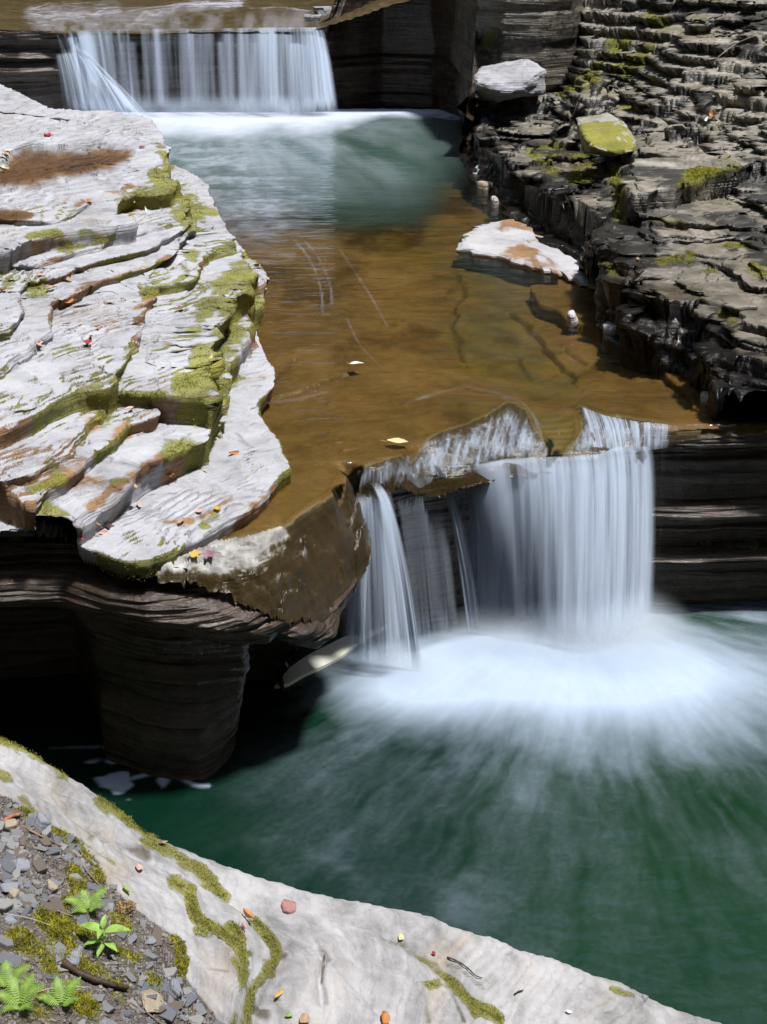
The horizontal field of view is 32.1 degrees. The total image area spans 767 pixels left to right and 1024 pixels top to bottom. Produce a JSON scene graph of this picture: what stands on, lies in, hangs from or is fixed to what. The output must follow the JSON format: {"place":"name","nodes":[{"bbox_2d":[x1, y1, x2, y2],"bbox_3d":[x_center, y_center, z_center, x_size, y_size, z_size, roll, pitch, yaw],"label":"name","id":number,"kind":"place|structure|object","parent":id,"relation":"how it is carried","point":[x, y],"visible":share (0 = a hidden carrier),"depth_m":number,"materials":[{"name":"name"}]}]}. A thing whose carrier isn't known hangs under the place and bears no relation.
{"place":"outdoors","nodes":[
{"label":"outdoors","id":0,"kind":"place"},
{"bbox_2d":[0,485,403,536],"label":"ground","id":1,"kind":"structure","parent":0,"point":[5,533],"depth_m":12.69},
{"bbox_2d":[0,0,480,154],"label":"cliff","id":2,"kind":"structure","parent":0,"point":[395,56],"depth_m":19.87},
{"bbox_2d":[0,0,408,34],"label":"stream bed","id":3,"kind":"object","parent":2,"relation":"on","point":[265,15],"visible":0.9,"depth_m":20.15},
{"bbox_2d":[304,14,320,21],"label":"stone","id":4,"kind":"object","parent":3,"relation":"on","point":[309,18],"visible":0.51,"depth_m":19.70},
{"bbox_2d":[313,6,331,15],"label":"stone","id":5,"kind":"object","parent":3,"relation":"on","point":[322,10],"visible":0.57,"depth_m":20.11,"materials":[{"name":"stone"}]},
{"bbox_2d":[0,739,720,1023],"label":"rock ledge","id":6,"kind":"object","parent":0,"point":[341,961],"visible":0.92,"depth_m":4.70,"materials":[{"name":"stone"}]},
{"bbox_2d":[0,960,29,987],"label":"fern","id":7,"kind":"object","parent":6,"relation":"on","point":[16,973],"visible":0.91,"depth_m":3.65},
{"bbox_2d":[0,973,45,1013],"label":"fern","id":8,"kind":"object","parent":6,"relation":"on","point":[20,995],"visible":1,"depth_m":3.59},
{"bbox_2d":[20,824,101,886],"bbox_3d":[-1.011,1.088,4.285,0.340,0.125,0.078,13,28,26],"label":"twig","id":9,"kind":"object","parent":6,"relation":"on","point":[57,844],"visible":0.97,"depth_m":4.29,"materials":[{"name":"wood"}]},
{"bbox_2d":[60,958,128,989],"bbox_3d":[-0.832,1.336,3.833,0.190,0.112,0.041,1,25,2],"label":"driftwood","id":10,"kind":"object","parent":6,"relation":"on","point":[69,966],"visible":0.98,"depth_m":3.82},
{"bbox_2d":[3,806,191,1021],"bbox_3d":[-0.871,1.266,4.102,0.543,0.330,0.978,-4,25,-9],"label":"moss","id":11,"kind":"object","parent":6,"relation":"on","point":[64,921],"visible":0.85,"depth_m":3.95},
{"bbox_2d":[0,795,216,1023],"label":"gravel","id":12,"kind":"structure","parent":6,"relation":"on","point":[22,1013],"depth_m":3.94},
{"bbox_2d":[0,821,4,832],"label":"shale chip","id":13,"kind":"object","parent":12,"relation":"on","point":[2,824],"visible":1,"depth_m":4.26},
{"bbox_2d":[0,841,6,849],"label":"shale chip","id":14,"kind":"object","parent":12,"relation":"on","point":[2,845],"visible":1,"depth_m":4.19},
{"bbox_2d":[0,867,12,878],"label":"shale chip","id":15,"kind":"object","parent":12,"relation":"on","point":[7,875],"visible":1,"depth_m":4.06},
{"bbox_2d":[0,898,13,913],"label":"shale chip","id":16,"kind":"object","parent":12,"relation":"on","point":[6,904],"visible":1,"depth_m":3.94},
{"bbox_2d":[0,935,13,949],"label":"shale chip","id":17,"kind":"object","parent":12,"relation":"on","point":[6,943],"visible":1,"depth_m":3.79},
{"bbox_2d":[2,811,12,817],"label":"shale chip","id":18,"kind":"object","parent":12,"relation":"on","point":[5,814],"visible":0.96,"depth_m":4.32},
{"bbox_2d":[1,857,15,873],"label":"shale chip","id":19,"kind":"object","parent":12,"relation":"on","point":[8,865],"visible":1,"depth_m":4.09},
{"bbox_2d":[0,836,16,849],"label":"shale chip","id":20,"kind":"object","parent":12,"relation":"on","point":[11,844],"visible":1,"depth_m":4.21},
{"bbox_2d":[0,882,18,892],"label":"stone","id":21,"kind":"object","parent":12,"relation":"on","point":[6,887],"visible":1,"depth_m":4.01,"materials":[{"name":"stone"}]},
{"bbox_2d":[4,914,16,924],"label":"stone","id":22,"kind":"object","parent":12,"relation":"on","point":[10,918],"visible":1,"depth_m":3.90,"materials":[{"name":"stone"}]},
{"bbox_2d":[0,951,21,968],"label":"shale chip","id":23,"kind":"object","parent":12,"relation":"on","point":[13,959],"visible":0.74,"depth_m":3.76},
{"bbox_2d":[4,818,17,831],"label":"stone","id":24,"kind":"object","parent":12,"relation":"on","point":[11,823],"visible":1,"depth_m":4.29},
{"bbox_2d":[2,807,20,818],"bbox_3d":[-1.214,0.987,4.354,0.061,0.017,0.033,21,24,0],"label":"shale chip","id":25,"kind":"object","parent":12,"relation":"on","point":[6,809],"visible":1,"depth_m":4.35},
{"bbox_2d":[2,813,20,820],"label":"wood chip","id":26,"kind":"object","parent":12,"relation":"on","point":[11,816],"visible":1,"depth_m":4.32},
{"bbox_2d":[3,912,19,919],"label":"shale chip","id":27,"kind":"object","parent":12,"relation":"on","point":[13,913],"visible":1,"depth_m":3.94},
{"bbox_2d":[8,888,19,898],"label":"stone","id":28,"kind":"object","parent":12,"relation":"on","point":[13,893],"visible":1,"depth_m":4.00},
{"bbox_2d":[12,868,19,878],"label":"shale chip","id":29,"kind":"object","parent":12,"relation":"on","point":[16,873],"visible":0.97,"depth_m":4.08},
{"bbox_2d":[10,828,23,841],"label":"shale chip","id":30,"kind":"object","parent":12,"relation":"on","point":[16,832],"visible":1,"depth_m":4.26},
{"bbox_2d":[11,899,22,908],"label":"shale chip","id":31,"kind":"object","parent":12,"relation":"on","point":[15,903],"visible":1,"depth_m":3.97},
{"bbox_2d":[9,835,25,848],"bbox_3d":[-1.166,1.053,4.233,0.047,0.014,0.072,-36,51,-28],"label":"shale chip","id":32,"kind":"object","parent":12,"relation":"on","point":[21,847],"visible":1,"depth_m":4.23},
{"bbox_2d":[12,847,29,858],"bbox_3d":[-1.147,1.078,4.193,0.069,0.017,0.038,13,37,19],"label":"shale chip","id":33,"kind":"object","parent":12,"relation":"on","point":[21,855],"visible":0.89,"depth_m":4.18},
{"bbox_2d":[18,835,25,846],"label":"shale chip","id":34,"kind":"object","parent":12,"relation":"on","point":[21,841],"visible":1,"depth_m":4.23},
{"bbox_2d":[17,876,26,886],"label":"shale chip","id":35,"kind":"object","parent":12,"relation":"on","point":[20,879],"visible":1,"depth_m":4.07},
{"bbox_2d":[15,858,29,872],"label":"stone","id":36,"kind":"object","parent":12,"relation":"on","point":[22,864],"visible":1,"depth_m":4.12,"materials":[{"name":"stone"}]},
{"bbox_2d":[17,901,32,908],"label":"shale chip","id":37,"kind":"object","parent":12,"relation":"on","point":[24,903],"visible":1,"depth_m":3.98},
{"bbox_2d":[20,907,31,917],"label":"shale chip","id":38,"kind":"object","parent":12,"relation":"on","point":[26,911],"visible":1,"depth_m":3.95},
{"bbox_2d":[21,894,38,904],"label":"shale chip","id":39,"kind":"object","parent":12,"relation":"on","point":[28,897],"visible":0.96,"depth_m":4.02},
{"bbox_2d":[27,817,35,823],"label":"shale chip","id":40,"kind":"object","parent":12,"relation":"on","point":[30,820],"visible":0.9,"depth_m":4.36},
{"bbox_2d":[35,885,43,895],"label":"shale chip","id":41,"kind":"object","parent":12,"relation":"on","point":[39,891],"visible":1,"depth_m":4.07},
{"bbox_2d":[32,856,47,873],"bbox_3d":[-1.082,1.103,4.176,0.040,0.015,0.074,-10,32,-41],"label":"shale chip","id":42,"kind":"object","parent":12,"relation":"on","point":[39,865],"visible":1,"depth_m":4.16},
{"bbox_2d":[36,845,47,852],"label":"shale chip","id":43,"kind":"object","parent":12,"relation":"on","point":[44,849],"visible":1,"depth_m":4.23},
{"bbox_2d":[34,812,50,830],"bbox_3d":[-1.115,1.020,4.360,0.057,0.041,0.077,30,1,-29],"label":"stone","id":44,"kind":"object","parent":12,"relation":"on","point":[42,822],"visible":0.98,"depth_m":4.34,"materials":[{"name":"stone"}]},
{"bbox_2d":[39,834,51,846],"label":"shale chip","id":45,"kind":"object","parent":12,"relation":"on","point":[45,841],"visible":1,"depth_m":4.28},
{"bbox_2d":[42,824,51,837],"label":"shale chip","id":46,"kind":"object","parent":12,"relation":"on","point":[47,831],"visible":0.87,"depth_m":4.34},
{"bbox_2d":[39,901,61,913],"bbox_3d":[-1.002,1.198,4.021,0.074,0.022,0.040,20,21,-42],"label":"shale chip","id":47,"kind":"object","parent":12,"relation":"on","point":[50,906],"visible":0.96,"depth_m":4.01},
{"bbox_2d":[46,879,58,893],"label":"stone","id":48,"kind":"object","parent":12,"relation":"on","point":[52,886],"visible":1,"depth_m":4.12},
{"bbox_2d":[45,846,59,855],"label":"shale chip","id":49,"kind":"object","parent":12,"relation":"on","point":[54,850],"visible":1,"depth_m":4.25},
{"bbox_2d":[45,973,60,979],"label":"shale chip","id":50,"kind":"object","parent":12,"relation":"on","point":[48,976],"visible":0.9,"depth_m":3.75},
{"bbox_2d":[47,897,62,906],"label":"shale chip","id":51,"kind":"object","parent":12,"relation":"on","point":[54,900],"visible":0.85,"depth_m":4.06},
{"bbox_2d":[50,879,62,886],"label":"shale chip","id":52,"kind":"object","parent":12,"relation":"on","point":[59,883],"visible":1,"depth_m":4.14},
{"bbox_2d":[49,941,66,962],"bbox_3d":[-0.944,1.273,3.856,0.048,0.009,0.072,21,33,-9],"label":"shale chip","id":53,"kind":"object","parent":12,"relation":"on","point":[59,945],"visible":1,"depth_m":3.86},
{"bbox_2d":[37,976,80,1006],"bbox_3d":[-0.886,1.323,3.659,0.119,0.051,0.084,0,25,0],"label":"fern","id":54,"kind":"object","parent":12,"relation":"on","point":[64,995],"visible":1,"depth_m":3.65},
{"bbox_2d":[56,872,68,879],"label":"shale chip","id":55,"kind":"object","parent":12,"relation":"on","point":[62,875],"visible":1,"depth_m":4.18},
{"bbox_2d":[57,965,68,972],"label":"shale chip","id":56,"kind":"object","parent":12,"relation":"on","point":[62,969],"visible":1,"depth_m":3.82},
{"bbox_2d":[62,853,72,859],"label":"shale chip","id":57,"kind":"object","parent":12,"relation":"on","point":[67,856],"visible":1,"depth_m":4.28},
{"bbox_2d":[63,834,75,844],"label":"shale chip","id":58,"kind":"object","parent":12,"relation":"on","point":[72,838],"visible":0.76,"depth_m":4.41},
{"bbox_2d":[66,946,82,965],"bbox_3d":[-0.898,1.290,3.878,0.058,0.019,0.080,21,21,-18],"label":"stone","id":59,"kind":"object","parent":12,"relation":"on","point":[74,961],"visible":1,"depth_m":3.87,"materials":[{"name":"stone"}]},
{"bbox_2d":[69,873,82,879],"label":"shale chip","id":60,"kind":"object","parent":12,"relation":"on","point":[76,875],"visible":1,"depth_m":4.21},
{"bbox_2d":[75,859,85,872],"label":"shale chip","id":61,"kind":"object","parent":12,"relation":"on","point":[79,863],"visible":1,"depth_m":4.27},
{"bbox_2d":[76,915,87,928],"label":"shale chip","id":62,"kind":"object","parent":12,"relation":"on","point":[81,919],"visible":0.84,"depth_m":4.00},
{"bbox_2d":[65,887,107,913],"bbox_3d":[-0.904,1.191,4.054,0.128,0.048,0.094,-3,25,-6],"label":"fern","id":63,"kind":"object","parent":12,"relation":"on","point":[79,902],"visible":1,"depth_m":4.06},
{"bbox_2d":[86,883,101,892],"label":"shale chip","id":64,"kind":"object","parent":12,"relation":"on","point":[92,886],"visible":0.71,"depth_m":4.20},
{"bbox_2d":[91,994,105,1002],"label":"shale chip","id":65,"kind":"object","parent":12,"relation":"on","point":[100,998],"visible":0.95,"depth_m":3.76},
{"bbox_2d":[79,914,130,957],"bbox_3d":[-0.820,1.251,3.914,0.158,0.105,0.088,0,25,0],"label":"seedling","id":66,"kind":"object","parent":12,"relation":"on","point":[97,927],"visible":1,"depth_m":3.92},
{"bbox_2d":[97,899,114,908],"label":"shale chip","id":67,"kind":"object","parent":12,"relation":"on","point":[105,901],"visible":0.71,"depth_m":4.17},
{"bbox_2d":[99,1001,114,1013],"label":"shale chip","id":68,"kind":"object","parent":12,"relation":"on","point":[108,1008],"visible":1,"depth_m":3.75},
{"bbox_2d":[101,1017,117,1023],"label":"shale chip","id":69,"kind":"object","parent":12,"relation":"on","point":[108,1021],"visible":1,"depth_m":3.70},
{"bbox_2d":[117,931,126,938],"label":"shale chip","id":70,"kind":"object","parent":12,"relation":"on","point":[122,934],"visible":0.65,"depth_m":4.06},
{"bbox_2d":[114,900,136,917],"bbox_3d":[-0.816,1.240,4.181,0.080,0.033,0.078,0,25,0],"label":"dried plant","id":71,"kind":"object","parent":12,"relation":"on","point":[132,904],"visible":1,"depth_m":4.17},
{"bbox_2d":[124,971,135,981],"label":"shale chip","id":72,"kind":"object","parent":12,"relation":"on","point":[130,976],"visible":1,"depth_m":3.90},
{"bbox_2d":[128,932,137,944],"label":"shale chip","id":73,"kind":"object","parent":12,"relation":"on","point":[133,938],"visible":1,"depth_m":4.08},
{"bbox_2d":[127,998,138,1007],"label":"shale chip","id":74,"kind":"object","parent":12,"relation":"on","point":[132,1000],"visible":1,"depth_m":3.83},
{"bbox_2d":[137,981,149,990],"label":"shale chip","id":75,"kind":"object","parent":12,"relation":"on","point":[145,986],"visible":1,"depth_m":3.91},
{"bbox_2d":[126,1000,161,1023],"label":"twig","id":76,"kind":"object","parent":12,"relation":"on","point":[136,1006],"visible":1,"depth_m":3.83,"materials":[{"name":"wood"}]},
{"bbox_2d":[145,936,156,944],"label":"stone","id":77,"kind":"object","parent":12,"relation":"on","point":[152,940],"visible":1,"depth_m":4.12,"materials":[{"name":"stone"}]},
{"bbox_2d":[144,951,158,960],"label":"shale chip","id":78,"kind":"object","parent":12,"relation":"on","point":[152,956],"visible":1,"depth_m":4.06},
{"bbox_2d":[142,989,163,1012],"bbox_3d":[-0.672,1.424,3.878,0.074,0.014,0.104,31,14,-20],"label":"stone","id":79,"kind":"object","parent":12,"relation":"on","point":[150,1005],"visible":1,"depth_m":3.86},
{"bbox_2d":[150,982,157,991],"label":"shale chip","id":80,"kind":"object","parent":12,"relation":"on","point":[154,987],"visible":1,"depth_m":3.94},
{"bbox_2d":[151,925,161,946],"bbox_3d":[-0.709,1.322,4.156,0.038,0.022,0.070,4,51,-26],"label":"shale chip","id":81,"kind":"object","parent":12,"relation":"on","point":[156,933],"visible":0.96,"depth_m":4.15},
{"bbox_2d":[152,1006,166,1014],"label":"shale chip","id":82,"kind":"object","parent":12,"relation":"on","point":[162,1009],"visible":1,"depth_m":3.86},
{"bbox_2d":[158,981,167,991],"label":"shale chip","id":83,"kind":"object","parent":12,"relation":"on","point":[163,985],"visible":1,"depth_m":3.98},
{"bbox_2d":[158,1004,176,1022],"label":"shale chip","id":84,"kind":"object","parent":12,"relation":"on","point":[169,1015],"visible":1,"depth_m":3.86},
{"bbox_2d":[163,967,177,978],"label":"shale chip","id":85,"kind":"object","parent":12,"relation":"on","point":[171,972],"visible":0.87,"depth_m":4.04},
{"bbox_2d":[166,978,182,999],"bbox_3d":[-0.621,1.427,3.982,0.052,0.050,0.070,32,15,-29],"label":"stone","id":86,"kind":"object","parent":12,"relation":"on","point":[174,990],"visible":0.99,"depth_m":3.96,"materials":[{"name":"stone"}]},
{"bbox_2d":[168,1001,183,1010],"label":"shale chip","id":87,"kind":"object","parent":12,"relation":"on","point":[177,1005],"visible":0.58,"depth_m":3.93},
{"bbox_2d":[183,992,198,1007],"bbox_3d":[-0.594,1.472,4.014,0.042,0.010,0.071,32,36,33],"label":"shale chip","id":88,"kind":"object","parent":12,"relation":"on","point":[191,998],"visible":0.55,"depth_m":4.02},
{"bbox_2d":[187,1014,203,1023],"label":"shale chip","id":89,"kind":"object","parent":12,"relation":"on","point":[198,1018],"visible":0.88,"depth_m":3.93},
{"bbox_2d":[192,1003,206,1015],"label":"shale chip","id":90,"kind":"object","parent":12,"relation":"on","point":[200,1008],"visible":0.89,"depth_m":4.01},
{"bbox_2d":[243,908,253,917],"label":"fallen leaf","id":91,"kind":"object","parent":6,"relation":"on","point":[248,913],"visible":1,"depth_m":4.62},
{"bbox_2d":[281,899,295,913],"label":"stone","id":92,"kind":"object","parent":6,"relation":"on","point":[288,906],"visible":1,"depth_m":4.84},
{"bbox_2d":[300,1013,309,1022],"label":"fallen leaf","id":93,"kind":"object","parent":6,"relation":"on","point":[304,1017],"visible":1,"depth_m":4.34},
{"bbox_2d":[0,736,620,1023],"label":"moss","id":94,"kind":"object","parent":6,"relation":"on","point":[198,913],"visible":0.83,"depth_m":4.45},
{"bbox_2d":[382,1011,389,1023],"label":"fallen leaf","id":95,"kind":"object","parent":6,"relation":"on","point":[385,1017],"visible":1,"depth_m":4.52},
{"bbox_2d":[447,956,481,977],"bbox_3d":[0.303,1.702,4.985,0.134,0.094,0.013,4,25,8],"label":"twig","id":96,"kind":"object","parent":6,"relation":"on","point":[463,965],"visible":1,"depth_m":4.98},
{"bbox_2d":[0,536,766,1023],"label":"pool","id":97,"kind":"structure","parent":0,"point":[528,776],"depth_m":7.16,"materials":[{"name":"liquid"}]},
{"bbox_2d":[274,624,389,688],"bbox_3d":[-0.325,0.892,8.364,0.165,0.030,1.018,23,33,39],"label":"log","id":98,"kind":"object","parent":97,"relation":"on","point":[325,656],"visible":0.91,"depth_m":8.31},
{"bbox_2d":[354,408,665,659],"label":"waterfall","id":99,"kind":"structure","parent":97,"relation":"on","point":[493,561],"depth_m":8.24,"materials":[{"name":"liquid"}]},
{"bbox_2d":[0,431,766,779],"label":"cliff","id":100,"kind":"structure","parent":0,"point":[164,671],"depth_m":8.02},
{"bbox_2d":[0,84,291,578],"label":"rock bank","id":101,"kind":"object","parent":100,"relation":"on","point":[70,167],"visible":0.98,"depth_m":8.27,"materials":[{"name":"stone"}]},
{"bbox_2d":[0,127,291,581],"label":"moss","id":102,"kind":"object","parent":101,"relation":"on","point":[184,385],"visible":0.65,"depth_m":8.14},
{"bbox_2d":[26,148,766,626],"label":"stream bed","id":103,"kind":"object","parent":100,"relation":"on","point":[300,546],"visible":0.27,"depth_m":9.12,"materials":[{"name":"stone"}]},
{"bbox_2d":[189,549,201,556],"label":"fallen leaf","id":104,"kind":"object","parent":103,"relation":"on","point":[194,553],"visible":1,"depth_m":6.60,"materials":[{"name":"plant"}]},
{"bbox_2d":[202,550,213,558],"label":"fallen leaf","id":105,"kind":"object","parent":103,"relation":"on","point":[208,553],"visible":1,"depth_m":6.59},
{"bbox_2d":[80,108,766,502],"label":"stream","id":106,"kind":"structure","parent":0,"point":[382,160],"depth_m":16.77,"materials":[{"name":"liquid"}]},
{"bbox_2d":[31,0,331,111],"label":"waterfall","id":107,"kind":"structure","parent":106,"relation":"on","point":[297,48],"depth_m":19.40,"materials":[{"name":"liquid"}]},
{"bbox_2d":[382,438,407,442],"bbox_3d":[0.070,-0.424,7.950,0.164,0.018,0.069,13,28,26],"label":"fallen leaf","id":108,"kind":"object","parent":106,"relation":"on","point":[397,440],"visible":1,"depth_m":7.96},
{"bbox_2d":[477,181,493,194],"bbox_3d":[1.129,-3.589,14.753,0.179,0.121,0.207,0,25,0],"label":"stone","id":109,"kind":"object","parent":106,"relation":"on","point":[484,186],"visible":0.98,"depth_m":14.70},
{"bbox_2d":[491,196,498,209],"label":"stone","id":110,"kind":"object","parent":106,"relation":"on","point":[494,202],"visible":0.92,"depth_m":13.95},
{"bbox_2d":[455,219,595,290],"bbox_3d":[1.172,-2.333,12.062,0.959,0.079,2.634,-5,26,-12],"label":"rock slab","id":111,"kind":"object","parent":106,"relation":"on","point":[513,243],"visible":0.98,"depth_m":12.04,"materials":[{"name":"white stone"}]},
{"bbox_2d":[566,310,578,327],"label":"stone","id":112,"kind":"object","parent":106,"relation":"on","point":[572,321],"visible":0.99,"depth_m":10.21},
{"bbox_2d":[603,321,616,342],"bbox_3d":[1.681,-1.323,9.867,0.141,0.142,0.136,20,32,37],"label":"stone","id":113,"kind":"object","parent":106,"relation":"on","point":[609,327],"visible":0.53,"depth_m":9.81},
{"bbox_2d":[700,391,709,406],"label":"stone","id":114,"kind":"object","parent":106,"relation":"on","point":[704,396],"visible":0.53,"depth_m":8.60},
{"bbox_2d":[450,0,583,116],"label":"cliff","id":115,"kind":"structure","parent":0,"point":[545,34],"depth_m":16.74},
{"bbox_2d":[456,0,766,420],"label":"rock bank","id":116,"kind":"object","parent":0,"point":[664,316],"visible":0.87,"depth_m":12.36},
{"bbox_2d":[474,59,546,102],"bbox_3d":[1.578,-5.340,16.543,0.919,0.479,0.605,0,25,0],"label":"boulder","id":117,"kind":"object","parent":116,"relation":"on","point":[503,81],"visible":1,"depth_m":16.49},
{"bbox_2d":[576,113,636,156],"bbox_3d":[2.208,-3.680,13.221,0.593,0.446,0.810,0,25,0],"label":"boulder","id":118,"kind":"object","parent":116,"relation":"on","point":[607,134],"visible":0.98,"depth_m":13.06,"materials":[{"name":"stone"}]},
{"bbox_2d":[529,13,766,319],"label":"moss","id":119,"kind":"object","parent":116,"relation":"on","point":[696,175],"visible":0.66,"depth_m":12.96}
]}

